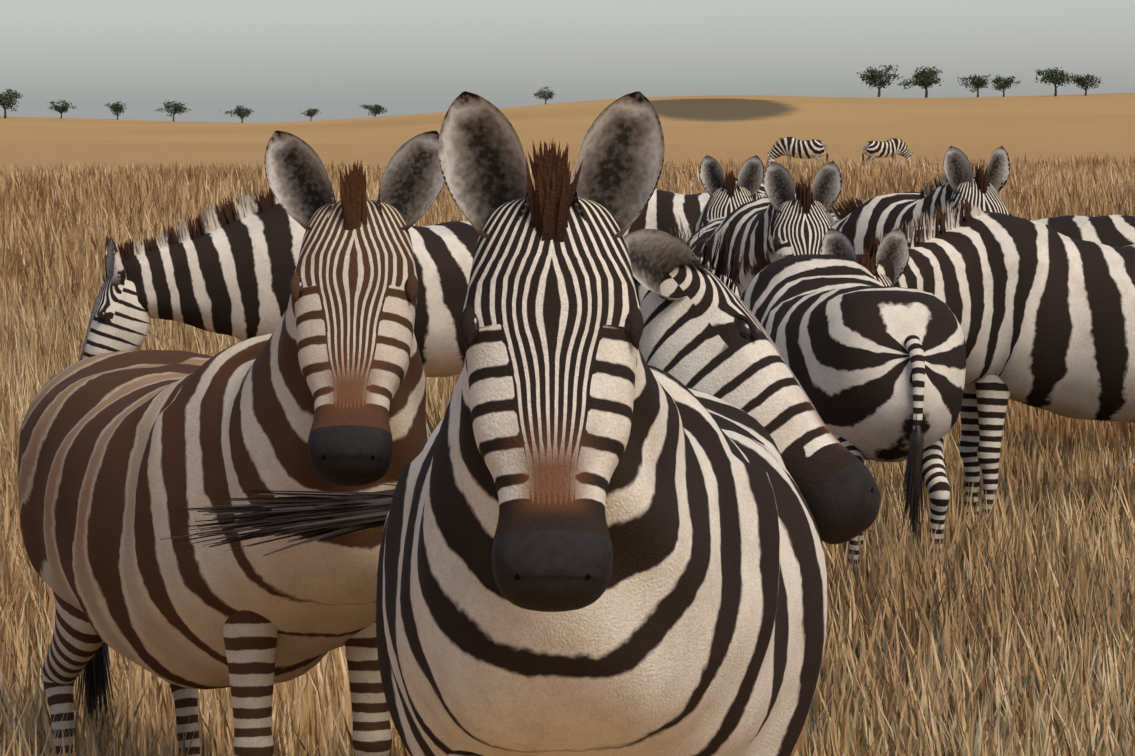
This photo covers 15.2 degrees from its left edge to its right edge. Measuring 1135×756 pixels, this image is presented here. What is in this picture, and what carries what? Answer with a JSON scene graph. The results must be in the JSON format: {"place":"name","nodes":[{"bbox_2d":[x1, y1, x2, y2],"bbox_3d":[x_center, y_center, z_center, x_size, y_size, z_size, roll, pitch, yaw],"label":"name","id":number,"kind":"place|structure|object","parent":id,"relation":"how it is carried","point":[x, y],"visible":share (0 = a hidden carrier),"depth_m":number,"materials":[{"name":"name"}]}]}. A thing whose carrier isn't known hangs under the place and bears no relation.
{"place":"outdoors","nodes":[
{"label":"outdoors","id":0,"kind":"place"},
{"bbox_2d":[0,260,1134,755],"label":"grass","id":1,"kind":"structure","parent":0,"point":[28,372],"depth_m":13.34,"materials":[{"name":"beige plant"}]},
{"bbox_2d":[0,93,1134,755],"bbox_3d":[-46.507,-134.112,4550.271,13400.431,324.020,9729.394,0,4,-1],"label":"ground","id":2,"kind":"structure","parent":0,"point":[746,127],"depth_m":604.84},
{"bbox_2d":[0,89,22,117],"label":"tree","id":3,"kind":"object","parent":2,"relation":"on","point":[11,96],"visible":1,"depth_m":875.14,"materials":[{"name":"green plant"}]},
{"bbox_2d":[46,99,76,117],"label":"tree","id":4,"kind":"object","parent":2,"relation":"on","point":[63,107],"visible":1,"depth_m":886.36,"materials":[{"name":"green plant"}]},
{"bbox_2d":[105,101,126,119],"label":"tree","id":5,"kind":"object","parent":2,"relation":"on","point":[115,107],"visible":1,"depth_m":892.64,"materials":[{"name":"green plant"}]},
{"bbox_2d":[156,99,190,120],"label":"tree","id":6,"kind":"object","parent":2,"relation":"on","point":[175,107],"visible":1,"depth_m":883.87,"materials":[{"name":"green plant"}]},
{"bbox_2d":[18,131,444,755],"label":"zebra","id":7,"kind":"object","parent":2,"relation":"on","point":[126,459],"visible":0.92,"depth_m":9.24,"materials":[{"name":"multicoloured"}]},
{"bbox_2d":[220,104,253,122],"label":"tree","id":8,"kind":"object","parent":2,"relation":"on","point":[239,111],"visible":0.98,"depth_m":890.14,"materials":[{"name":"green plant"}]},
{"bbox_2d":[79,188,479,376],"bbox_3d":[-1.020,-0.171,19.709,2.589,1.461,0.750,-1,4,-21],"label":"zebra","id":9,"kind":"object","parent":2,"relation":"on","point":[230,272],"visible":0.54,"depth_m":19.36,"materials":[{"name":"multicoloured"}]},
{"bbox_2d":[300,108,320,120],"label":"tree","id":10,"kind":"object","parent":2,"relation":"on","point":[311,112],"visible":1,"depth_m":896.17,"materials":[{"name":"green plant"}]},
{"bbox_2d":[360,104,386,116],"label":"tree","id":11,"kind":"object","parent":2,"relation":"on","point":[376,109],"visible":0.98,"depth_m":891.94,"materials":[{"name":"green plant"}]},
{"bbox_2d":[160,91,826,755],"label":"zebra","id":12,"kind":"object","parent":2,"relation":"on","point":[600,535],"visible":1,"depth_m":6.72,"materials":[{"name":"multicoloured"}]},
{"bbox_2d":[533,86,554,103],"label":"tree","id":13,"kind":"object","parent":2,"relation":"on","point":[545,96],"visible":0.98,"depth_m":897.60,"materials":[{"name":"green plant"}]},
{"bbox_2d":[570,177,709,283],"bbox_3d":[0.551,-0.605,26.900,2.439,1.410,0.755,0,4,4],"label":"zebra","id":14,"kind":"object","parent":2,"relation":"on","point":[662,209],"depth_m":26.57,"materials":[{"name":"multicoloured"}]},
{"bbox_2d":[693,155,766,233],"bbox_3d":[1.037,-0.463,23.520,0.743,1.558,2.594,1,4,9],"label":"zebra","id":15,"kind":"object","parent":2,"relation":"on","point":[729,193],"visible":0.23,"depth_m":22.50,"materials":[{"name":"multicoloured"}]},
{"bbox_2d":[624,216,880,543],"bbox_3d":[0.208,0.417,9.444,0.780,1.606,2.501,0,4,-1],"label":"zebra","id":16,"kind":"object","parent":2,"relation":"on","point":[704,330],"visible":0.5,"depth_m":8.27,"materials":[{"name":"multicoloured"}]},
{"bbox_2d":[687,161,841,289],"bbox_3d":[0.918,-0.217,19.502,0.755,1.579,2.577,0,4,-6],"label":"zebra","id":17,"kind":"object","parent":2,"relation":"on","point":[786,216],"visible":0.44,"depth_m":18.50,"materials":[{"name":"multicoloured"}]},
{"bbox_2d":[767,137,827,165],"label":"zebra","id":18,"kind":"object","parent":2,"relation":"on","point":[790,147],"visible":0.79,"depth_m":161.50,"materials":[{"name":"multicoloured"}]},
{"bbox_2d":[737,248,965,577],"bbox_3d":[0.990,0.154,16.107,0.695,1.275,2.122,-1,4,-20],"label":"zebra","id":19,"kind":"object","parent":2,"relation":"on","point":[877,368],"visible":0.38,"depth_m":15.30,"materials":[{"name":"multicoloured"}]},
{"bbox_2d":[856,64,903,96],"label":"tree","id":20,"kind":"object","parent":2,"relation":"on","point":[873,77],"visible":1,"depth_m":875.01,"materials":[{"name":"green plant"}]},
{"bbox_2d":[862,138,912,162],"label":"zebra","id":21,"kind":"object","parent":2,"relation":"on","point":[893,147],"visible":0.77,"depth_m":181.77,"materials":[{"name":"multicoloured"}]},
{"bbox_2d":[828,146,1011,254],"bbox_3d":[1.562,-0.328,20.821,0.744,1.632,2.568,-1,4,-21],"label":"zebra","id":22,"kind":"object","parent":2,"relation":"on","point":[860,227],"visible":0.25,"depth_m":20.07,"materials":[{"name":"multicoloured"}]},
{"bbox_2d":[897,66,943,97],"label":"tree","id":23,"kind":"object","parent":2,"relation":"on","point":[924,78],"visible":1,"depth_m":883.05,"materials":[{"name":"green plant"}]},
{"bbox_2d":[794,429,1134,755],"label":"dry grass","id":24,"kind":"structure","parent":2,"relation":"on","point":[857,654],"depth_m":13.13,"materials":[{"name":"beige plant"}]},
{"bbox_2d":[957,74,991,96],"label":"tree","id":25,"kind":"object","parent":2,"relation":"on","point":[979,82],"visible":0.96,"depth_m":892.84,"materials":[{"name":"green plant"}]},
{"bbox_2d":[821,195,1134,526],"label":"zebra","id":26,"kind":"object","parent":2,"relation":"on","point":[1044,314],"visible":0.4,"depth_m":16.71,"materials":[{"name":"multicoloured"}]},
{"bbox_2d":[827,191,1134,464],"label":"zebra","id":27,"kind":"object","parent":2,"relation":"on","point":[1114,230],"visible":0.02,"depth_m":20.55,"materials":[{"name":"multicoloured"}]},
{"bbox_2d":[991,75,1019,96],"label":"tree","id":28,"kind":"object","parent":2,"relation":"on","point":[999,82],"visible":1,"depth_m":882.97,"materials":[{"name":"green plant"}]},
{"bbox_2d":[1035,67,1074,95],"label":"tree","id":29,"kind":"object","parent":2,"relation":"on","point":[1054,76],"visible":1,"depth_m":871.09,"materials":[{"name":"green plant"}]},
{"bbox_2d":[1067,73,1100,95],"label":"tree","id":30,"kind":"object","parent":2,"relation":"on","point":[1080,81],"visible":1,"depth_m":875.67,"materials":[{"name":"green plant"}]},
{"bbox_2d":[0,152,1134,393],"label":"grass","id":31,"kind":"structure","parent":0,"point":[60,220],"depth_m":66.72,"materials":[{"name":"beige plant"}]},
{"bbox_2d":[0,0,1134,122],"label":"sky","id":32,"kind":"structure","parent":0,"point":[278,60],"materials":[{"name":"grey"}]}
]}

